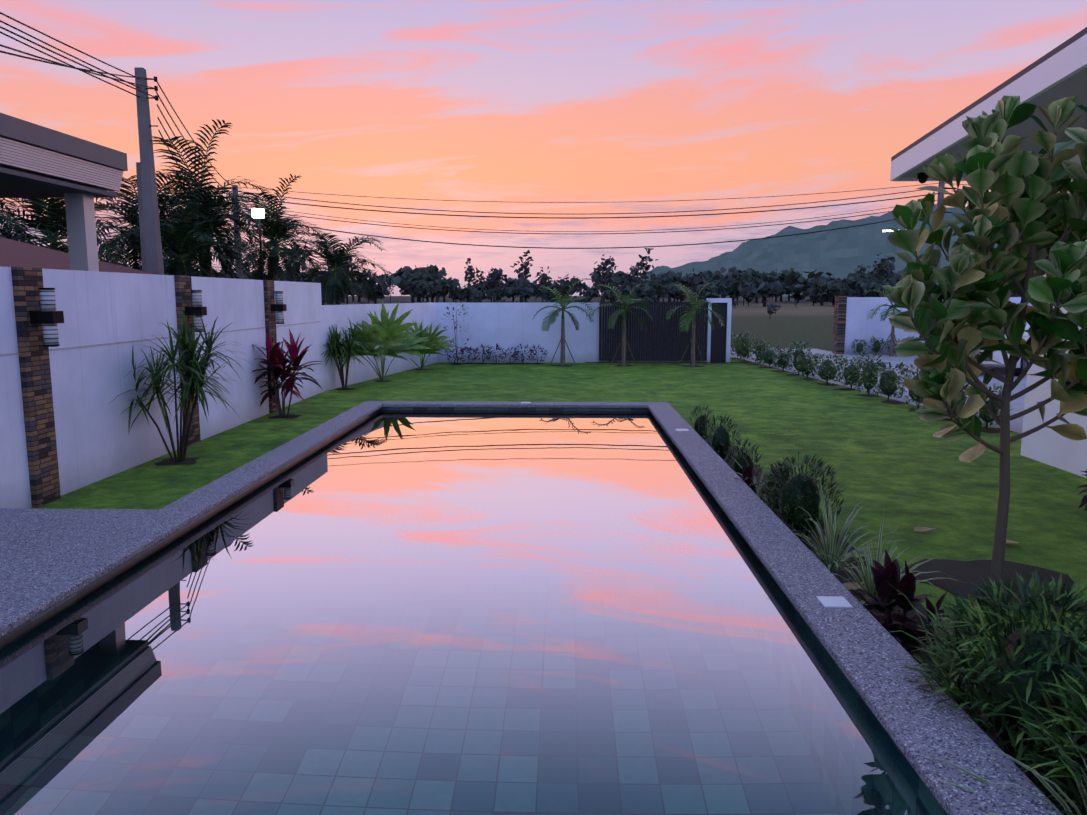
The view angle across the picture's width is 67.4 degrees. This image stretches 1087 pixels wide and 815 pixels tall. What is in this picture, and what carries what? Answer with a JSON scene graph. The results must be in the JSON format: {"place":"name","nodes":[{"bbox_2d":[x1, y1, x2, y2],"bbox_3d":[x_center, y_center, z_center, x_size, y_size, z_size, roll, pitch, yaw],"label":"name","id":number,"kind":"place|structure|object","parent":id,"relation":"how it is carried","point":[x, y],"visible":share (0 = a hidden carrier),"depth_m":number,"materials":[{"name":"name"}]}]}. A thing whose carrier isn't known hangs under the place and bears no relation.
{"place":"outdoors","nodes":[
{"label":"outdoors","id":0,"kind":"place"},
{"bbox_2d":[0,407,649,641],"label":"pool shell","id":1,"kind":"object","parent":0,"point":[270,475],"depth_m":8.64},
{"bbox_2d":[0,401,1063,814],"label":"pool coping","id":2,"kind":"object","parent":1,"relation":"on","point":[50,557],"visible":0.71,"depth_m":4.64,"materials":[{"name":"grey stone"}]},
{"bbox_2d":[0,410,946,814],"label":"pool water","id":3,"kind":"structure","parent":2,"relation":"in","point":[432,612],"depth_m":3.78,"materials":[{"name":"blue liquid"}]},
{"bbox_2d":[521,402,852,607],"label":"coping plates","id":4,"kind":"object","parent":2,"relation":"on","point":[834,601],"visible":0.98,"depth_m":4.20,"materials":[{"name":"white plastic"}]},
{"bbox_2d":[805,506,961,620],"bbox_3d":[1.922,0.881,4.716,0.900,0.608,1.167,2,8,16],"label":"spider plant","id":5,"kind":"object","parent":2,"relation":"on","point":[869,585],"depth_m":4.75,"materials":[{"name":"green plant"}]},
{"bbox_2d":[913,698,1086,814],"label":"pool grass","id":6,"kind":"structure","parent":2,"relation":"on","point":[1062,802],"depth_m":2.58,"materials":[{"name":"green plant"}]},
{"bbox_2d":[0,0,1086,295],"label":"sky","id":7,"kind":"structure","parent":0,"point":[515,104],"materials":[{"name":"orange"}]},
{"bbox_2d":[29,351,1086,653],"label":"lawn","id":8,"kind":"structure","parent":0,"point":[903,467],"depth_m":10.14,"materials":[{"name":"green plant"}]},
{"bbox_2d":[550,338,575,366],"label":"tree support stakes","id":9,"kind":"object","parent":8,"relation":"on","point":[562,352],"visible":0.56,"depth_m":22.62,"materials":[{"name":"brown wood"}]},
{"bbox_2d":[610,339,635,366],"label":"tree support stakes","id":10,"kind":"object","parent":8,"relation":"on","point":[624,352],"visible":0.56,"depth_m":22.57,"materials":[{"name":"brown wood"}]},
{"bbox_2d":[679,339,704,366],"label":"tree support stakes","id":11,"kind":"object","parent":8,"relation":"on","point":[694,353],"visible":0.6,"depth_m":22.41,"materials":[{"name":"brown wood"}]},
{"bbox_2d":[754,344,783,366],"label":"shrub","id":12,"kind":"object","parent":8,"relation":"on","point":[767,357],"visible":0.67,"depth_m":22.04,"materials":[{"name":"green plant"}]},
{"bbox_2d":[843,527,1017,607],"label":"fallen leaves","id":13,"kind":"object","parent":8,"relation":"on","point":[852,585],"visible":0.48,"depth_m":5.96,"materials":[{"name":"brown plant"}]},
{"bbox_2d":[902,559,1078,614],"bbox_3d":[3.062,1.171,5.541,1.045,0.001,1.034,-7,10,-41],"label":"mulch ring","id":14,"kind":"object","parent":8,"relation":"on","point":[974,572],"visible":0.48,"depth_m":5.65,"materials":[{"name":"brown soil"}]},
{"bbox_2d":[882,95,1086,582],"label":"young tree","id":15,"kind":"object","parent":14,"relation":"on","point":[1024,194],"depth_m":5.13,"materials":[{"name":"green plant"}]},
{"bbox_2d":[324,296,834,350],"bbox_3d":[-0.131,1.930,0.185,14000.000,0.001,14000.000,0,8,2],"label":"ground","id":16,"kind":"structure","parent":0,"point":[787,324],"depth_m":70.30,"materials":[{"name":"green plant"}]},
{"bbox_2d":[0,198,26,238],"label":"palm tree","id":17,"kind":"object","parent":16,"relation":"on","point":[2,205],"visible":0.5,"depth_m":22.82,"materials":[{"name":"green plant"}]},
{"bbox_2d":[0,198,47,241],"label":"palm tree","id":18,"kind":"object","parent":16,"relation":"on","point":[3,219],"visible":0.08,"depth_m":27.26,"materials":[{"name":"green plant"}]},
{"bbox_2d":[0,113,127,271],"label":"neighboring house","id":19,"kind":"structure","parent":16,"relation":"on","point":[79,175],"depth_m":9.20,"materials":[{"name":"grey paint"}]},
{"bbox_2d":[0,198,140,267],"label":"palm tree","id":20,"kind":"object","parent":16,"relation":"on","point":[49,228],"visible":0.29,"depth_m":22.60,"materials":[{"name":"green plant"}]},
{"bbox_2d":[0,237,157,274],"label":"roof","id":21,"kind":"structure","parent":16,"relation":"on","point":[13,253],"depth_m":15.27,"materials":[{"name":"red tile"}]},
{"bbox_2d":[60,171,232,270],"bbox_3d":[-13.534,-4.771,27.646,5.594,6.030,4.922,0,8,2],"label":"palm tree","id":22,"kind":"object","parent":16,"relation":"on","point":[132,241],"visible":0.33,"depth_m":26.80,"materials":[{"name":"green plant"}]},
{"bbox_2d":[106,204,250,278],"bbox_3d":[-11.617,-3.887,25.664,4.569,4.816,4.102,-8,11,-44],"label":"palm tree","id":23,"kind":"object","parent":16,"relation":"on","point":[178,242],"visible":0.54,"depth_m":25.10,"materials":[{"name":"green plant"}]},
{"bbox_2d":[129,119,282,276],"bbox_3d":[-12.159,-6.030,29.207,4.977,8.102,5.835,0,8,2],"label":"palm tree","id":24,"kind":"object","parent":16,"relation":"on","point":[189,192],"visible":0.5,"depth_m":28.46,"materials":[{"name":"green plant"}]},
{"bbox_2d":[160,195,271,276],"bbox_3d":[-11.617,-4.533,28.262,4.477,5.392,3.624,3,8,22],"label":"palm tree","id":25,"kind":"object","parent":16,"relation":"on","point":[217,234],"visible":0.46,"depth_m":27.51,"materials":[{"name":"green plant"}]},
{"bbox_2d":[258,208,262,279],"bbox_3d":[-10.511,-4.816,30.457,0.097,5.110,0.097,0,8,2],"label":"flood light post","id":26,"kind":"object","parent":16,"relation":"on","point":[260,243],"visible":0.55,"depth_m":30.27,"materials":[{"name":"black metal"}]},
{"bbox_2d":[251,209,892,231],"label":"lit lamps","id":27,"kind":"object","parent":26,"relation":"attached to","point":[258,212],"visible":0.57,"depth_m":29.97,"materials":[{"name":"white"}]},
{"bbox_2d":[219,174,328,281],"bbox_3d":[-10.588,-5.729,32.310,4.763,6.664,5.257,-4,9,-28],"label":"palm tree","id":28,"kind":"object","parent":16,"relation":"on","point":[271,231],"visible":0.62,"depth_m":31.21,"materials":[{"name":"green plant"}]},
{"bbox_2d":[285,233,394,304],"bbox_3d":[-7.186,-3.982,28.804,3.659,4.152,3.649,0,8,2],"label":"palm tree","id":29,"kind":"object","parent":16,"relation":"on","point":[335,260],"visible":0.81,"depth_m":28.35,"materials":[{"name":"green plant"}]},
{"bbox_2d":[11,267,846,506],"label":"stone pillars","id":30,"kind":"structure","parent":16,"relation":"on","point":[36,388],"depth_m":7.51,"materials":[{"name":"brown stone"}]},
{"bbox_2d":[30,288,286,346],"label":"wall lamps","id":31,"kind":"object","parent":30,"relation":"attached to","point":[48,317],"depth_m":7.41,"materials":[{"name":"black metal"}]},
{"bbox_2d":[0,266,1031,508],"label":"boundary wall","id":32,"kind":"structure","parent":16,"relation":"on","point":[96,438],"depth_m":10.25,"materials":[{"name":"paint"}]},
{"bbox_2d":[0,321,320,356],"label":"wall joint","id":33,"kind":"object","parent":32,"relation":"attached to","point":[9,354],"depth_m":9.08,"materials":[{"name":"grey paint"}]},
{"bbox_2d":[436,298,731,361],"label":"gate pier","id":34,"kind":"structure","parent":32,"relation":"attached to","point":[718,341],"depth_m":23.41,"materials":[{"name":"paint"}]},
{"bbox_2d":[134,67,944,284],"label":"utility poles","id":35,"kind":"object","parent":16,"relation":"on","point":[151,245],"visible":0.52,"depth_m":20.22,"materials":[{"name":"concrete"}]},
{"bbox_2d":[0,12,967,248],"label":"power lines","id":36,"kind":"object","parent":35,"relation":"attached to","point":[155,88],"visible":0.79,"depth_m":35.46,"materials":[{"name":"black rubber"}]},
{"bbox_2d":[139,243,1019,314],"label":"tree line","id":37,"kind":"object","parent":16,"relation":"on","point":[749,284],"visible":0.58,"depth_m":182.44,"materials":[{"name":"green plant"}]},
{"bbox_2d":[1020,139,1086,477],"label":"house walls","id":38,"kind":"structure","parent":16,"relation":"on","point":[1049,446],"depth_m":9.31,"materials":[{"name":"white paint"}]},
{"bbox_2d":[890,27,1086,180],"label":"house roof","id":39,"kind":"structure","parent":38,"relation":"on","point":[1059,72],"depth_m":8.16,"materials":[{"name":"white paint"}]},
{"bbox_2d":[917,172,928,183],"bbox_3d":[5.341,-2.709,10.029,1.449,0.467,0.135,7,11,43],"label":"security camera","id":40,"kind":"object","parent":39,"relation":"attached to","point":[922,178],"visible":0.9,"depth_m":10.41,"materials":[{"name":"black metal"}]},
{"bbox_2d":[153,358,1013,464],"bbox_3d":[2.139,-0.473,17.553,12.961,0.001,22.171,2,8,16],"label":"planting bed","id":41,"kind":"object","parent":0,"point":[192,460],"depth_m":15.64,"materials":[{"name":"brown soil"}]},
{"bbox_2d":[110,303,247,461],"bbox_3d":[-4.298,-0.287,9.365,1.736,1.870,1.683,0,8,2],"label":"cane plant","id":42,"kind":"object","parent":41,"relation":"on","point":[193,369],"visible":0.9,"depth_m":9.36,"materials":[{"name":"green plant"}]},
{"bbox_2d":[252,329,325,416],"bbox_3d":[-4.092,-0.571,13.101,1.365,1.417,1.249,0,8,2],"label":"red cordyline","id":43,"kind":"object","parent":41,"relation":"on","point":[276,352],"visible":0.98,"depth_m":12.94,"materials":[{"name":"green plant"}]},
{"bbox_2d":[321,317,371,388],"bbox_3d":[-4.122,-1.144,16.772,1.289,1.554,1.273,0,8,2],"label":"cane plant","id":44,"kind":"object","parent":41,"relation":"on","point":[335,345],"visible":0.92,"depth_m":16.65,"materials":[{"name":"green plant"}]},
{"bbox_2d":[343,301,430,380],"bbox_3d":[-3.926,-1.492,18.300,2.158,1.841,3.045,3,8,20],"label":"fan palm","id":45,"kind":"object","parent":41,"relation":"on","point":[390,335],"visible":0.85,"depth_m":18.23,"materials":[{"name":"green plant"}]},
{"bbox_2d":[407,321,454,368],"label":"fan palm","id":46,"kind":"object","parent":41,"relation":"on","point":[434,343],"visible":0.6,"depth_m":21.11,"materials":[{"name":"green plant"}]},
{"bbox_2d":[444,342,462,363],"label":"purple shrub","id":47,"kind":"object","parent":41,"relation":"on","point":[453,356],"visible":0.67,"depth_m":23.16,"materials":[{"name":"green plant"}]},
{"bbox_2d":[441,300,472,364],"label":"sapling","id":48,"kind":"object","parent":41,"relation":"on","point":[455,327],"visible":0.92,"depth_m":22.69,"materials":[{"name":"green plant"}]},
{"bbox_2d":[459,346,476,363],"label":"purple shrub","id":49,"kind":"object","parent":41,"relation":"on","point":[467,348],"visible":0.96,"depth_m":23.09,"materials":[{"name":"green plant"}]},
{"bbox_2d":[473,344,492,362],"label":"purple shrub","id":50,"kind":"object","parent":41,"relation":"on","point":[483,353],"visible":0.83,"depth_m":23.32,"materials":[{"name":"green plant"}]},
{"bbox_2d":[486,344,503,363],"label":"purple shrub","id":51,"kind":"object","parent":41,"relation":"on","point":[498,348],"visible":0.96,"depth_m":23.17,"materials":[{"name":"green plant"}]},
{"bbox_2d":[498,347,519,362],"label":"purple shrub","id":52,"kind":"object","parent":41,"relation":"on","point":[513,356],"visible":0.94,"depth_m":23.21,"materials":[{"name":"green plant"}]},
{"bbox_2d":[513,344,531,363],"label":"purple shrub","id":53,"kind":"object","parent":41,"relation":"on","point":[522,356],"visible":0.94,"depth_m":22.97,"materials":[{"name":"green plant"}]},
{"bbox_2d":[528,344,547,363],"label":"purple shrub","id":54,"kind":"object","parent":41,"relation":"on","point":[531,350],"visible":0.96,"depth_m":22.99,"materials":[{"name":"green plant"}]},
{"bbox_2d":[532,278,594,365],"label":"young palm","id":55,"kind":"object","parent":41,"relation":"on","point":[565,299],"visible":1,"depth_m":22.43,"materials":[{"name":"green plant"}]},
{"bbox_2d":[586,283,652,365],"bbox_3d":[2.080,-2.265,22.325,1.874,2.262,1.867,0,8,2],"label":"young palm","id":56,"kind":"object","parent":41,"relation":"on","point":[626,299],"visible":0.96,"depth_m":22.38,"materials":[{"name":"green plant"}]},
{"bbox_2d":[665,282,724,365],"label":"young palm","id":57,"kind":"object","parent":41,"relation":"on","point":[694,309],"visible":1,"depth_m":22.19,"materials":[{"name":"green plant"}]},
{"bbox_2d":[730,334,752,357],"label":"shrub","id":58,"kind":"object","parent":41,"relation":"on","point":[737,350],"visible":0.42,"depth_m":24.80,"materials":[{"name":"green plant"}]},
{"bbox_2d":[734,331,755,360],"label":"shrub","id":59,"kind":"object","parent":41,"relation":"on","point":[744,343],"visible":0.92,"depth_m":23.92,"materials":[{"name":"green plant"}]},
{"bbox_2d":[749,339,770,362],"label":"shrub","id":60,"kind":"object","parent":41,"relation":"on","point":[760,345],"visible":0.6,"depth_m":22.86,"materials":[{"name":"green plant"}]},
{"bbox_2d":[771,346,793,371],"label":"shrub","id":61,"kind":"object","parent":41,"relation":"on","point":[781,361],"visible":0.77,"depth_m":20.65,"materials":[{"name":"green plant"}]},
{"bbox_2d":[784,341,812,374],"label":"shrub","id":62,"kind":"object","parent":41,"relation":"on","point":[797,352],"visible":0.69,"depth_m":19.61,"materials":[{"name":"green plant"}]},
{"bbox_2d":[795,351,819,378],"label":"shrub","id":63,"kind":"object","parent":41,"relation":"on","point":[805,362],"visible":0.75,"depth_m":18.92,"materials":[{"name":"green plant"}]},
{"bbox_2d":[807,353,847,383],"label":"shrub","id":64,"kind":"object","parent":41,"relation":"on","point":[826,370],"visible":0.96,"depth_m":17.54,"materials":[{"name":"green plant"}]},
{"bbox_2d":[832,356,864,388],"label":"shrub","id":65,"kind":"object","parent":41,"relation":"on","point":[848,372],"visible":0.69,"depth_m":16.73,"materials":[{"name":"green plant"}]},
{"bbox_2d":[852,352,886,395],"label":"shrub","id":66,"kind":"object","parent":41,"relation":"on","point":[868,367],"visible":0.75,"depth_m":15.64,"materials":[{"name":"green plant"}]},
{"bbox_2d":[866,361,910,400],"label":"shrub","id":67,"kind":"object","parent":41,"relation":"on","point":[887,384],"visible":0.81,"depth_m":14.87,"materials":[{"name":"green plant"}]},
{"bbox_2d":[895,364,925,407],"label":"shrub","id":68,"kind":"object","parent":41,"relation":"on","point":[915,397],"visible":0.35,"depth_m":13.98,"materials":[{"name":"green plant"}]},
{"bbox_2d":[959,381,969,418],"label":"shrub","id":69,"kind":"object","parent":41,"relation":"on","point":[963,394],"visible":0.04,"depth_m":12.61,"materials":[{"name":"green plant"}]},
{"bbox_2d":[966,383,1012,428],"bbox_3d":[6.440,-0.015,11.800,0.687,0.666,0.678,0,8,2],"label":"shrub","id":70,"kind":"object","parent":41,"relation":"on","point":[985,416],"visible":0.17,"depth_m":11.73,"materials":[{"name":"green plant"}]},
{"bbox_2d":[640,205,1008,296],"bbox_3d":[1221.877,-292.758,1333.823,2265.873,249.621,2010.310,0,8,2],"label":"hill","id":71,"kind":"structure","parent":0,"point":[842,253],"depth_m":1767.61,"materials":[{"name":"green plant"}]},
{"bbox_2d":[730,348,1026,432],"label":"driveway","id":72,"kind":"structure","parent":0,"point":[1016,424],"depth_m":20.00,"materials":[{"name":"concrete"}]},
{"bbox_2d":[586,302,821,362],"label":"sliding gate","id":73,"kind":"structure","parent":72,"relation":"on","point":[666,332],"depth_m":23.34,"materials":[{"name":"metal"}]},
{"bbox_2d":[851,339,868,353],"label":"shrub","id":74,"kind":"object","parent":72,"relation":"on","point":[859,347],"visible":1,"depth_m":26.54,"materials":[{"name":"green plant"}]},
{"bbox_2d":[868,336,885,354],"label":"shrub","id":75,"kind":"object","parent":72,"relation":"on","point":[876,344],"visible":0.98,"depth_m":26.53,"materials":[{"name":"green plant"}]},
{"bbox_2d":[863,289,903,355],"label":"young palm","id":76,"kind":"object","parent":72,"relation":"on","point":[893,312],"visible":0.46,"depth_m":25.89,"materials":[{"name":"green plant"}]},
{"bbox_2d":[878,333,896,356],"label":"tree support stakes","id":77,"kind":"object","parent":72,"relation":"on","point":[886,341],"visible":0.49,"depth_m":25.98,"materials":[{"name":"brown wood"}]},
{"bbox_2d":[885,339,899,353],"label":"shrub","id":78,"kind":"object","parent":72,"relation":"on","point":[889,345],"visible":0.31,"depth_m":26.53,"materials":[{"name":"green plant"}]},
{"bbox_2d":[974,320,1029,375],"bbox_3d":[11.923,-1.740,21.091,4.593,1.547,2.098,-7,11,-43],"label":"parked car","id":79,"kind":"object","parent":72,"relation":"on","point":[1021,364],"visible":0.15,"depth_m":19.33,"materials":[{"name":"paint"}]},
{"bbox_2d":[704,437,1086,814],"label":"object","id":80,"kind":"structure","parent":0,"point":[922,610],"depth_m":5.54,"materials":[{"name":"green plant"}]},
{"bbox_2d":[687,405,718,444],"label":"shrub","id":81,"kind":"object","parent":80,"relation":"on","point":[699,426],"visible":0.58,"depth_m":10.28,"materials":[{"name":"green plant"}]},
{"bbox_2d":[703,413,740,461],"bbox_3d":[2.006,0.372,9.148,0.521,0.618,0.514,0,8,2],"label":"shrub","id":82,"kind":"object","parent":80,"relation":"on","point":[721,436],"visible":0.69,"depth_m":9.08,"materials":[{"name":"green plant"}]},
{"bbox_2d":[723,436,764,478],"bbox_3d":[1.993,0.558,8.120,0.503,0.527,0.493,0,8,2],"label":"shrub","id":83,"kind":"object","parent":80,"relation":"on","point":[740,460],"visible":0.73,"depth_m":8.06,"materials":[{"name":"green plant"}]},
{"bbox_2d":[726,454,796,508],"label":"pool grass","id":84,"kind":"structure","parent":80,"relation":"on","point":[756,491],"depth_m":7.22,"materials":[{"name":"green plant"}]},
{"bbox_2d":[736,457,796,512],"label":"plant","id":85,"kind":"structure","parent":80,"relation":"on","point":[748,471],"depth_m":7.02,"materials":[{"name":"green plant"}]},
{"bbox_2d":[756,452,846,542],"bbox_3d":[1.995,0.699,6.314,0.728,0.739,0.716,0,8,2],"label":"shrub","id":86,"kind":"object","parent":80,"relation":"on","point":[799,489],"visible":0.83,"depth_m":6.23,"materials":[{"name":"green plant"}]},
{"bbox_2d":[780,479,915,572],"bbox_3d":[1.901,0.840,5.281,1.129,0.693,0.910,-7,11,-42],"label":"spider plant","id":87,"kind":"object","parent":80,"relation":"on","point":[828,542],"depth_m":5.34,"materials":[{"name":"green plant"}]},
{"bbox_2d":[854,549,967,688],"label":"plant","id":88,"kind":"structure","parent":80,"relation":"on","point":[886,578],"depth_m":4.16,"materials":[{"name":"purple plant"}]},
{"bbox_2d":[885,586,997,687],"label":"pool grass","id":89,"kind":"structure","parent":80,"relation":"on","point":[931,643],"depth_m":3.84,"materials":[{"name":"green plant"}]},
{"bbox_2d":[1004,650,1086,814],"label":"bush","id":90,"kind":"object","parent":80,"relation":"on","point":[1056,733],"visible":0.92,"depth_m":2.71,"materials":[{"name":"green plant"}]},
{"bbox_2d":[900,567,1086,813],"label":"bush","id":91,"kind":"object","parent":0,"point":[1018,661],"visible":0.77,"depth_m":3.10,"materials":[{"name":"green plant"}]},
{"bbox_2d":[1077,471,1086,510],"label":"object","id":92,"kind":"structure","parent":0,"point":[1084,501],"depth_m":7.04,"materials":[{"name":"green plant"}]}
]}

